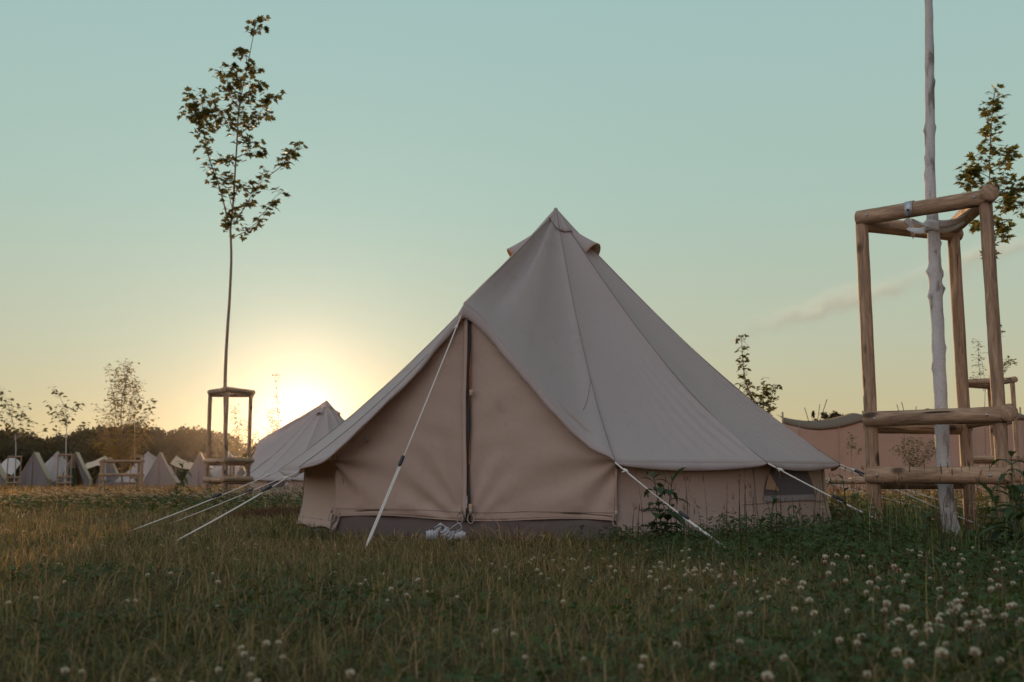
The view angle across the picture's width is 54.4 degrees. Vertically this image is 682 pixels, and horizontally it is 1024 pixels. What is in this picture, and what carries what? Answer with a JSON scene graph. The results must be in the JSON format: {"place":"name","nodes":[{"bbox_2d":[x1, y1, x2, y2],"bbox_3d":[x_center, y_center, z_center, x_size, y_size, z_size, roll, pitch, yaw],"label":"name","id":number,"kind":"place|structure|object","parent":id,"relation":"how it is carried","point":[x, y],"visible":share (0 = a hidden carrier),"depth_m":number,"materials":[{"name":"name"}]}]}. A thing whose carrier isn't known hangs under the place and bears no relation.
{"place":"outdoors","nodes":[
{"label":"outdoors","id":0,"kind":"place"},
{"bbox_2d":[51,480,72,487],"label":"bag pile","id":1,"kind":"object","parent":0,"point":[54,483],"visible":0.42,"depth_m":59.50,"materials":[{"name":"fabric"}]},
{"bbox_2d":[68,468,75,486],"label":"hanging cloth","id":2,"kind":"object","parent":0,"point":[73,474],"visible":0.55,"depth_m":60.76,"materials":[{"name":"grey fabric"}]},
{"bbox_2d":[0,486,1023,681],"bbox_3d":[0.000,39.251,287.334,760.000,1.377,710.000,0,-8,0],"label":"ground","id":3,"kind":"structure","parent":0,"point":[173,665],"depth_m":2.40,"materials":[{"name":"green plant"}]},
{"bbox_2d":[0,463,8,485],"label":"ridge tent","id":4,"kind":"object","parent":3,"relation":"on","point":[2,477],"visible":0.66,"depth_m":62.62,"materials":[{"name":"beige fabric"}]},
{"bbox_2d":[1,458,19,486],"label":"awning","id":5,"kind":"object","parent":3,"relation":"on","point":[11,463],"visible":0.59,"depth_m":71.01,"materials":[{"name":"white fabric"}]},
{"bbox_2d":[5,456,22,486],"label":"tree stake frame","id":6,"kind":"object","parent":3,"relation":"on","point":[13,477],"visible":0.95,"depth_m":60.25,"materials":[{"name":"brown wood"}]},
{"bbox_2d":[0,388,46,486],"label":"sapling","id":7,"kind":"object","parent":3,"relation":"on","point":[13,428],"visible":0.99,"depth_m":60.81,"materials":[{"name":"green plant"}]},
{"bbox_2d":[16,452,51,487],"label":"ridge tent","id":8,"kind":"object","parent":3,"relation":"on","point":[35,472],"visible":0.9,"depth_m":61.54,"materials":[{"name":"grey fabric"}]},
{"bbox_2d":[17,453,33,487],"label":"gable door","id":9,"kind":"structure","parent":8,"relation":"in","point":[26,474],"depth_m":61.37,"materials":[{"name":"grey fabric"}]},
{"bbox_2d":[32,453,47,487],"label":"gable door","id":10,"kind":"structure","parent":8,"relation":"in","point":[39,477],"depth_m":61.58,"materials":[{"name":"grey fabric"}]},
{"bbox_2d":[56,454,72,486],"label":"tree stake frame","id":11,"kind":"object","parent":3,"relation":"on","point":[66,477],"visible":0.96,"depth_m":56.30,"materials":[{"name":"brown wood"}]},
{"bbox_2d":[60,667,70,681],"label":"clover flower","id":12,"kind":"object","parent":3,"relation":"on","point":[65,670],"visible":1,"depth_m":1.54,"materials":[{"name":"white plant"}]},
{"bbox_2d":[43,386,89,487],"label":"sapling","id":13,"kind":"object","parent":3,"relation":"on","point":[62,412],"visible":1,"depth_m":56.83,"materials":[{"name":"green plant"}]},
{"bbox_2d":[45,451,95,484],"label":"bell tent","id":14,"kind":"object","parent":3,"relation":"on","point":[51,464],"visible":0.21,"depth_m":64.76,"materials":[{"name":"fabric"}]},
{"bbox_2d":[58,452,92,487],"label":"ridge tent","id":15,"kind":"object","parent":3,"relation":"on","point":[83,477],"visible":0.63,"depth_m":61.70,"materials":[{"name":"grey fabric"}]},
{"bbox_2d":[59,453,74,480],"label":"gable door","id":16,"kind":"structure","parent":15,"relation":"in","point":[69,465],"depth_m":61.43,"materials":[{"name":"grey fabric"}]},
{"bbox_2d":[75,453,88,486],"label":"gable door","id":17,"kind":"structure","parent":15,"relation":"in","point":[84,477],"depth_m":61.62,"materials":[{"name":"grey fabric"}]},
{"bbox_2d":[85,455,107,468],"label":"awning","id":18,"kind":"object","parent":3,"relation":"on","point":[92,463],"visible":0.42,"depth_m":71.14,"materials":[{"name":"beige fabric"}]},
{"bbox_2d":[95,458,120,486],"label":"ridge tent","id":19,"kind":"object","parent":3,"relation":"on","point":[109,469],"visible":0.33,"depth_m":65.47,"materials":[{"name":"grey fabric"}]},
{"bbox_2d":[96,459,108,486],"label":"gable door","id":20,"kind":"structure","parent":19,"relation":"in","point":[106,465],"depth_m":65.35,"materials":[{"name":"grey fabric"}]},
{"bbox_2d":[108,463,117,486],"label":"gable door","id":21,"kind":"structure","parent":19,"relation":"in","point":[113,478],"depth_m":65.49,"materials":[{"name":"grey fabric"}]},
{"bbox_2d":[98,459,144,490],"bbox_3d":[-13.621,4.798,34.670,1.400,1.347,1.400,4,-8,-25],"label":"log fence","id":22,"kind":"object","parent":3,"relation":"on","point":[139,474],"visible":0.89,"depth_m":34.24,"materials":[{"name":"brown wood"}]},
{"bbox_2d":[88,358,155,486],"bbox_3d":[-13.663,2.972,34.994,2.344,4.757,1.741,0,-8,0],"label":"birch tree","id":23,"kind":"object","parent":3,"relation":"on","point":[122,453],"visible":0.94,"depth_m":34.95,"materials":[{"name":"green plant"}]},
{"bbox_2d":[0,421,257,485],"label":"woodland","id":24,"kind":"object","parent":3,"relation":"on","point":[185,444],"visible":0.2,"depth_m":110.97,"materials":[{"name":"green plant"}]},
{"bbox_2d":[129,455,143,486],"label":"tree stake frame","id":25,"kind":"object","parent":3,"relation":"on","point":[140,457],"visible":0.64,"depth_m":59.29,"materials":[{"name":"brown wood"}]},
{"bbox_2d":[129,398,157,485],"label":"sapling","id":26,"kind":"object","parent":3,"relation":"on","point":[140,408],"visible":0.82,"depth_m":59.87,"materials":[{"name":"green plant"}]},
{"bbox_2d":[107,452,180,487],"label":"bell tent","id":27,"kind":"object","parent":3,"relation":"on","point":[149,458],"visible":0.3,"depth_m":64.67,"materials":[{"name":"fabric"}]},
{"bbox_2d":[143,452,175,487],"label":"ridge tent","id":28,"kind":"object","parent":3,"relation":"on","point":[159,473],"visible":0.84,"depth_m":61.51,"materials":[{"name":"grey fabric"}]},
{"bbox_2d":[144,453,159,487],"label":"gable door","id":29,"kind":"structure","parent":28,"relation":"in","point":[151,479],"depth_m":61.37,"materials":[{"name":"grey fabric"}]},
{"bbox_2d":[159,453,172,487],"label":"gable door","id":30,"kind":"structure","parent":28,"relation":"in","point":[165,477],"depth_m":61.56,"materials":[{"name":"grey fabric"}]},
{"bbox_2d":[167,461,191,508],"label":"weed","id":31,"kind":"object","parent":3,"relation":"on","point":[183,484],"visible":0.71,"depth_m":11.09,"materials":[{"name":"green plant"}]},
{"bbox_2d":[170,455,212,473],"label":"awning","id":32,"kind":"object","parent":3,"relation":"on","point":[186,465],"visible":0.41,"depth_m":68.99,"materials":[{"name":"beige fabric"}]},
{"bbox_2d":[183,452,214,487],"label":"ridge tent","id":33,"kind":"object","parent":3,"relation":"on","point":[197,470],"visible":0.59,"depth_m":61.46,"materials":[{"name":"grey fabric"}]},
{"bbox_2d":[184,453,199,487],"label":"gable door","id":34,"kind":"structure","parent":33,"relation":"in","point":[194,471],"depth_m":61.38,"materials":[{"name":"grey fabric"}]},
{"bbox_2d":[199,453,212,486],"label":"gable door","id":35,"kind":"structure","parent":33,"relation":"in","point":[202,465],"depth_m":61.55,"materials":[{"name":"grey fabric"}]},
{"bbox_2d":[210,451,245,486],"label":"bell tent","id":36,"kind":"object","parent":3,"relation":"on","point":[216,471],"visible":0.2,"depth_m":64.49,"materials":[{"name":"fabric"}]},
{"bbox_2d":[202,386,255,497],"bbox_3d":[-5.203,1.981,17.930,0.764,2.253,0.895,-3,-8,20],"label":"tree stake frame","id":37,"kind":"object","parent":3,"relation":"on","point":[223,479],"visible":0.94,"depth_m":17.96,"materials":[{"name":"brown wood"}]},
{"bbox_2d":[228,466,243,488],"bbox_3d":[-10.243,5.367,38.630,1.400,1.347,1.400,1,-8,-10],"label":"log fence","id":38,"kind":"object","parent":3,"relation":"on","point":[233,471],"visible":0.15,"depth_m":37.97,"materials":[{"name":"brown wood"}]},
{"bbox_2d":[234,466,245,487],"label":"ridge tent","id":39,"kind":"object","parent":3,"relation":"on","point":[240,471],"visible":0.15,"depth_m":57.50,"materials":[{"name":"grey fabric"}]},
{"bbox_2d":[177,15,307,496],"bbox_3d":[-5.106,-1.697,18.433,2.532,9.282,0.827,0,-8,0],"label":"maple tree","id":40,"kind":"object","parent":3,"relation":"on","point":[205,114],"visible":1,"depth_m":18.67,"materials":[{"name":"green plant"}]},
{"bbox_2d":[239,651,247,681],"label":"clover flower","id":41,"kind":"object","parent":3,"relation":"on","point":[245,653],"visible":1,"depth_m":1.65,"materials":[{"name":"white plant"}]},
{"bbox_2d":[228,404,265,472],"bbox_3d":[-10.351,4.180,38.785,1.435,3.445,1.369,3,-8,-25],"label":"shrub","id":42,"kind":"object","parent":3,"relation":"on","point":[240,441],"visible":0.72,"depth_m":38.81,"materials":[{"name":"green plant"}]},
{"bbox_2d":[218,502,299,519],"bbox_3d":[-2.091,1.515,8.881,1.124,0.155,0.991,0,-8,0],"label":"dry grass heap","id":43,"kind":"object","parent":3,"relation":"on","point":[274,511],"visible":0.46,"depth_m":8.70,"materials":[{"name":"plant"}]},
{"bbox_2d":[262,640,277,681],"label":"clover flower","id":44,"kind":"object","parent":3,"relation":"on","point":[267,644],"visible":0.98,"depth_m":1.81,"materials":[{"name":"white plant"}]},
{"bbox_2d":[271,640,281,680],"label":"clover flower","id":45,"kind":"object","parent":3,"relation":"on","point":[278,642],"visible":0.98,"depth_m":1.80,"materials":[{"name":"white plant"}]},
{"bbox_2d":[262,373,295,435],"bbox_3d":[-7.979,3.157,34.860,1.966,4.360,1.211,0,-8,0],"label":"shrub","id":46,"kind":"object","parent":3,"relation":"on","point":[272,420],"visible":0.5,"depth_m":35.00,"materials":[{"name":"green plant"}]},
{"bbox_2d":[228,400,343,494],"bbox_3d":[-4.247,2.697,24.688,5.792,2.509,6.663,2,-8,-17],"label":"bell tent","id":47,"kind":"object","parent":3,"relation":"on","point":[280,448],"visible":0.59,"depth_m":24.38,"materials":[{"name":"fabric"}]},
{"bbox_2d":[265,481,294,489],"bbox_3d":[-5.453,3.321,23.088,1.069,0.243,0.064,-4,-8,26],"label":"window","id":48,"kind":"structure","parent":47,"relation":"in","point":[282,483],"depth_m":23.06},
{"bbox_2d":[346,669,356,681],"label":"clover flower","id":49,"kind":"object","parent":3,"relation":"on","point":[351,674],"visible":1,"depth_m":1.49,"materials":[{"name":"white plant"}]},
{"bbox_2d":[425,522,466,540],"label":"shoes","id":50,"kind":"object","parent":3,"relation":"on","point":[444,530],"visible":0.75,"depth_m":5.50,"materials":[{"name":"white fabric"}]},
{"bbox_2d":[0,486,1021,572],"bbox_3d":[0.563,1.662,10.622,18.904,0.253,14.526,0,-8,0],"label":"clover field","id":51,"kind":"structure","parent":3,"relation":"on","point":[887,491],"depth_m":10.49,"materials":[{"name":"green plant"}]},
{"bbox_2d":[0,492,1023,681],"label":"clover leaves","id":52,"kind":"object","parent":3,"relation":"on","point":[897,590],"visible":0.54,"depth_m":2.76,"materials":[{"name":"green plant"}]},
{"bbox_2d":[0,459,1023,658],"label":"tall grass","id":53,"kind":"structure","parent":3,"relation":"on","point":[936,529],"depth_m":5.22,"materials":[{"name":"green plant"}]},
{"bbox_2d":[127,208,993,547],"bbox_3d":[0.645,0.271,7.984,6.799,2.560,5.910,0,-8,0],"label":"bell tent","id":54,"kind":"object","parent":3,"relation":"on","point":[555,372],"visible":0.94,"depth_m":6.08,"materials":[{"name":"fabric"}]},
{"bbox_2d":[335,318,466,520],"bbox_3d":[-0.693,0.469,6.169,0.909,1.259,0.043,-3,-8,21],"label":"door panel","id":55,"kind":"structure","parent":54,"relation":"in","point":[428,484],"depth_m":6.10,"materials":[{"name":"fabric"}]},
{"bbox_2d":[469,321,617,520],"bbox_3d":[0.171,0.428,5.835,0.914,1.253,0.047,-3,-8,21],"label":"door panel","id":56,"kind":"structure","parent":54,"relation":"in","point":[525,464],"depth_m":5.84,"materials":[{"name":"fabric"}]},
{"bbox_2d":[742,467,815,504],"bbox_3d":[1.753,0.895,6.262,0.065,0.248,1.091,-7,-10,43],"label":"window","id":57,"kind":"structure","parent":54,"relation":"in","point":[800,490],"depth_m":6.19,"materials":[{"name":"grey fabric"}]},
{"bbox_2d":[626,654,646,680],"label":"clover flower","id":58,"kind":"object","parent":3,"relation":"on","point":[642,658],"visible":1,"depth_m":1.63,"materials":[{"name":"white plant"}]},
{"bbox_2d":[641,467,688,546],"bbox_3d":[0.803,0.923,5.289,0.282,0.499,0.254,7,-10,-44],"label":"weed","id":59,"kind":"object","parent":3,"relation":"on","point":[662,490],"visible":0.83,"depth_m":5.28,"materials":[{"name":"green plant"}]},
{"bbox_2d":[660,641,679,680],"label":"clover flower","id":60,"kind":"object","parent":3,"relation":"on","point":[675,643],"visible":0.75,"depth_m":1.71,"materials":[{"name":"white plant"}]},
{"bbox_2d":[736,639,754,680],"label":"clover flower","id":61,"kind":"object","parent":3,"relation":"on","point":[740,642],"visible":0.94,"depth_m":1.75,"materials":[{"name":"white plant"}]},
{"bbox_2d":[738,611,755,652],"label":"clover flower","id":62,"kind":"object","parent":3,"relation":"on","point":[741,614],"visible":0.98,"depth_m":2.08,"materials":[{"name":"white plant"}]},
{"bbox_2d":[734,334,782,415],"bbox_3d":[3.432,1.117,13.957,0.592,2.456,0.684,7,-10,-43],"label":"maple tree","id":63,"kind":"object","parent":3,"relation":"on","point":[766,393],"visible":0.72,"depth_m":14.02,"materials":[{"name":"green plant"}]},
{"bbox_2d":[762,671,773,681],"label":"clover flower","id":64,"kind":"object","parent":3,"relation":"on","point":[765,677],"visible":1,"depth_m":1.49,"materials":[{"name":"white plant"}]},
{"bbox_2d":[757,495,787,548],"bbox_3d":[1.316,0.940,5.074,0.192,0.302,0.138,-7,-10,41],"label":"weed","id":65,"kind":"object","parent":3,"relation":"on","point":[774,500],"visible":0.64,"depth_m":5.07,"materials":[{"name":"green plant"}]},
{"bbox_2d":[767,655,787,681],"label":"clover flower","id":66,"kind":"object","parent":3,"relation":"on","point":[782,658],"visible":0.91,"depth_m":1.63,"materials":[{"name":"white plant"}]},
{"bbox_2d":[781,505,808,547],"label":"weed","id":67,"kind":"object","parent":3,"relation":"on","point":[789,518],"visible":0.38,"depth_m":5.17,"materials":[{"name":"green plant"}]},
{"bbox_2d":[805,597,812,636],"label":"clover flower","id":68,"kind":"object","parent":3,"relation":"on","point":[810,599],"visible":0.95,"depth_m":2.33,"materials":[{"name":"white plant"}]},
{"bbox_2d":[808,610,817,649],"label":"clover flower","id":69,"kind":"object","parent":3,"relation":"on","point":[812,614],"visible":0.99,"depth_m":2.12,"materials":[{"name":"white plant"}]},
{"bbox_2d":[819,411,842,419],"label":"tree","id":70,"kind":"object","parent":3,"relation":"on","point":[825,415],"visible":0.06,"depth_m":124.81,"materials":[{"name":"green plant"}]},
{"bbox_2d":[833,637,842,673],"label":"clover flower","id":71,"kind":"object","parent":3,"relation":"on","point":[838,639],"visible":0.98,"depth_m":1.84,"materials":[{"name":"white plant"}]},
{"bbox_2d":[834,475,863,538],"bbox_3d":[1.857,0.957,5.529,0.175,0.427,0.160,6,-10,-40],"label":"weed","id":72,"kind":"object","parent":3,"relation":"on","point":[845,489],"visible":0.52,"depth_m":5.54,"materials":[{"name":"green plant"}]},
{"bbox_2d":[846,432,861,486],"bbox_3d":[6.168,2.271,17.873,0.323,1.264,0.193,0,-8,0],"label":"sapling","id":73,"kind":"object","parent":3,"relation":"on","point":[849,442],"visible":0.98,"depth_m":17.90,"materials":[{"name":"green plant"}]},
{"bbox_2d":[825,477,891,497],"bbox_3d":[6.579,3.384,19.726,1.400,1.347,1.400,2,-8,-15],"label":"log fence","id":74,"kind":"object","parent":3,"relation":"on","point":[858,480],"visible":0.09,"depth_m":19.13,"materials":[{"name":"brown wood"}]},
{"bbox_2d":[853,640,863,680],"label":"clover flower","id":75,"kind":"object","parent":3,"relation":"on","point":[858,642],"visible":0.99,"depth_m":1.71,"materials":[{"name":"white plant"}]},
{"bbox_2d":[845,493,877,542],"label":"weed","id":76,"kind":"object","parent":3,"relation":"on","point":[858,515],"visible":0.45,"depth_m":5.32,"materials":[{"name":"green plant"}]},
{"bbox_2d":[862,671,871,681],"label":"clover flower","id":77,"kind":"object","parent":3,"relation":"on","point":[868,673],"visible":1,"depth_m":1.49,"materials":[{"name":"white plant"}]},
{"bbox_2d":[863,511,886,539],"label":"weed","id":78,"kind":"object","parent":3,"relation":"on","point":[864,522],"visible":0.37,"depth_m":5.02,"materials":[{"name":"green plant"}]},
{"bbox_2d":[882,600,897,642],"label":"clover flower","id":79,"kind":"object","parent":3,"relation":"on","point":[885,602],"visible":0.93,"depth_m":2.23,"materials":[{"name":"white plant"}]},
{"bbox_2d":[888,647,901,681],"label":"clover flower","id":80,"kind":"object","parent":3,"relation":"on","point":[895,650],"visible":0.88,"depth_m":1.73,"materials":[{"name":"white plant"}]},
{"bbox_2d":[778,400,1023,492],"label":"canvas wall","id":81,"kind":"structure","parent":3,"relation":"on","point":[828,437],"depth_m":31.84,"materials":[{"name":"fabric"}]},
{"bbox_2d":[895,617,907,643],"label":"clover flower","id":82,"kind":"object","parent":3,"relation":"on","point":[898,619],"visible":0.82,"depth_m":2.02,"materials":[{"name":"white plant"}]},
{"bbox_2d":[895,605,909,638],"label":"clover flower","id":83,"kind":"object","parent":3,"relation":"on","point":[907,608],"visible":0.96,"depth_m":2.25,"materials":[{"name":"white plant"}]},
{"bbox_2d":[883,504,924,545],"bbox_3d":[1.932,0.945,4.919,0.194,0.279,0.198,0,-8,0],"label":"weed","id":84,"kind":"object","parent":3,"relation":"on","point":[906,505],"visible":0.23,"depth_m":4.93,"materials":[{"name":"green plant"}]},
{"bbox_2d":[900,658,913,681],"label":"clover flower","id":85,"kind":"object","parent":3,"relation":"on","point":[911,661],"visible":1,"depth_m":1.56,"materials":[{"name":"white plant"}]},
{"bbox_2d":[889,437,934,493],"bbox_3d":[8.079,2.534,19.789,1.076,1.294,0.575,-3,-8,20],"label":"shrub","id":86,"kind":"object","parent":3,"relation":"on","point":[912,457],"visible":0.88,"depth_m":19.82,"materials":[{"name":"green plant"}]},
{"bbox_2d":[908,630,918,662],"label":"clover flower","id":87,"kind":"object","parent":3,"relation":"on","point":[915,632],"visible":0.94,"depth_m":1.96,"materials":[{"name":"white plant"}]},
{"bbox_2d":[912,510,933,542],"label":"weed","id":88,"kind":"object","parent":3,"relation":"on","point":[923,526],"visible":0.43,"depth_m":4.73,"materials":[{"name":"green plant"}]},
{"bbox_2d":[925,627,939,662],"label":"clover flower","id":89,"kind":"object","parent":3,"relation":"on","point":[930,629],"visible":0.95,"depth_m":1.97,"materials":[{"name":"white plant"}]},
{"bbox_2d":[932,617,942,648],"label":"clover flower","id":90,"kind":"object","parent":3,"relation":"on","point":[938,619],"visible":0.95,"depth_m":1.98,"materials":[{"name":"white plant"}]},
{"bbox_2d":[854,184,1022,536],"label":"tree stake frame","id":91,"kind":"object","parent":3,"relation":"on","point":[963,419],"visible":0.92,"depth_m":5.92,"materials":[{"name":"brown wood"}]},
{"bbox_2d":[923,0,959,535],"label":"planted tree","id":92,"kind":"object","parent":3,"relation":"on","point":[934,271],"visible":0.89,"depth_m":6.00,"materials":[{"name":"white plant"}]},
{"bbox_2d":[935,647,948,679],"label":"clover flower","id":93,"kind":"object","parent":3,"relation":"on","point":[944,653],"visible":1,"depth_m":1.59,"materials":[{"name":"white plant"}]},
{"bbox_2d":[945,605,959,641],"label":"clover flower","id":94,"kind":"object","parent":3,"relation":"on","point":[957,607],"visible":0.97,"depth_m":2.19,"materials":[{"name":"white plant"}]},
{"bbox_2d":[964,620,984,662],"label":"clover flower","id":95,"kind":"object","parent":3,"relation":"on","point":[966,622],"visible":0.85,"depth_m":2.00,"materials":[{"name":"white plant"}]},
{"bbox_2d":[964,516,987,549],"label":"weed","id":96,"kind":"object","parent":3,"relation":"on","point":[971,531],"visible":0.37,"depth_m":4.62,"materials":[{"name":"green plant"}]},
{"bbox_2d":[971,620,985,663],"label":"clover flower","id":97,"kind":"object","parent":3,"relation":"on","point":[973,622],"visible":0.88,"depth_m":1.96,"materials":[{"name":"white plant"}]},
{"bbox_2d":[969,647,989,681],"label":"clover flower","id":98,"kind":"object","parent":3,"relation":"on","point":[973,649],"visible":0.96,"depth_m":1.63,"materials":[{"name":"white plant"}]},
{"bbox_2d":[953,84,1023,493],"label":"maple tree","id":99,"kind":"object","parent":3,"relation":"on","point":[1008,203],"visible":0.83,"depth_m":16.84,"materials":[{"name":"green plant"}]},
{"bbox_2d":[982,608,1002,643],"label":"clover flower","id":100,"kind":"object","parent":3,"relation":"on","point":[984,612],"visible":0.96,"depth_m":2.15,"materials":[{"name":"white plant"}]},
{"bbox_2d":[969,324,1016,494],"bbox_3d":[7.850,1.177,16.155,0.882,2.947,0.309,2,-8,-15],"label":"tree","id":101,"kind":"object","parent":3,"relation":"on","point":[1004,364],"visible":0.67,"depth_m":16.24,"materials":[{"name":"green plant"}]},
{"bbox_2d":[968,376,1023,495],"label":"tree stake frame","id":102,"kind":"object","parent":3,"relation":"on","point":[985,382],"visible":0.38,"depth_m":15.99,"materials":[{"name":"brown wood"}]},
{"bbox_2d":[977,482,1021,551],"bbox_3d":[2.214,0.842,4.543,0.201,0.398,0.210,4,-9,-28],"label":"weed","id":103,"kind":"object","parent":3,"relation":"on","point":[996,497],"visible":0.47,"depth_m":4.54,"materials":[{"name":"green plant"}]},
{"bbox_2d":[976,450,1023,556],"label":"weed","id":104,"kind":"object","parent":3,"relation":"on","point":[1015,491],"visible":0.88,"depth_m":4.31,"materials":[{"name":"green plant"}]},
{"bbox_2d":[1001,612,1021,645],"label":"clover flower","id":105,"kind":"object","parent":3,"relation":"on","point":[1003,614],"visible":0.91,"depth_m":2.15,"materials":[{"name":"white plant"}]},
{"bbox_2d":[0,0,1023,456],"label":"sky","id":106,"kind":"structure","parent":0,"point":[721,157],"materials":[{"name":"blue"}]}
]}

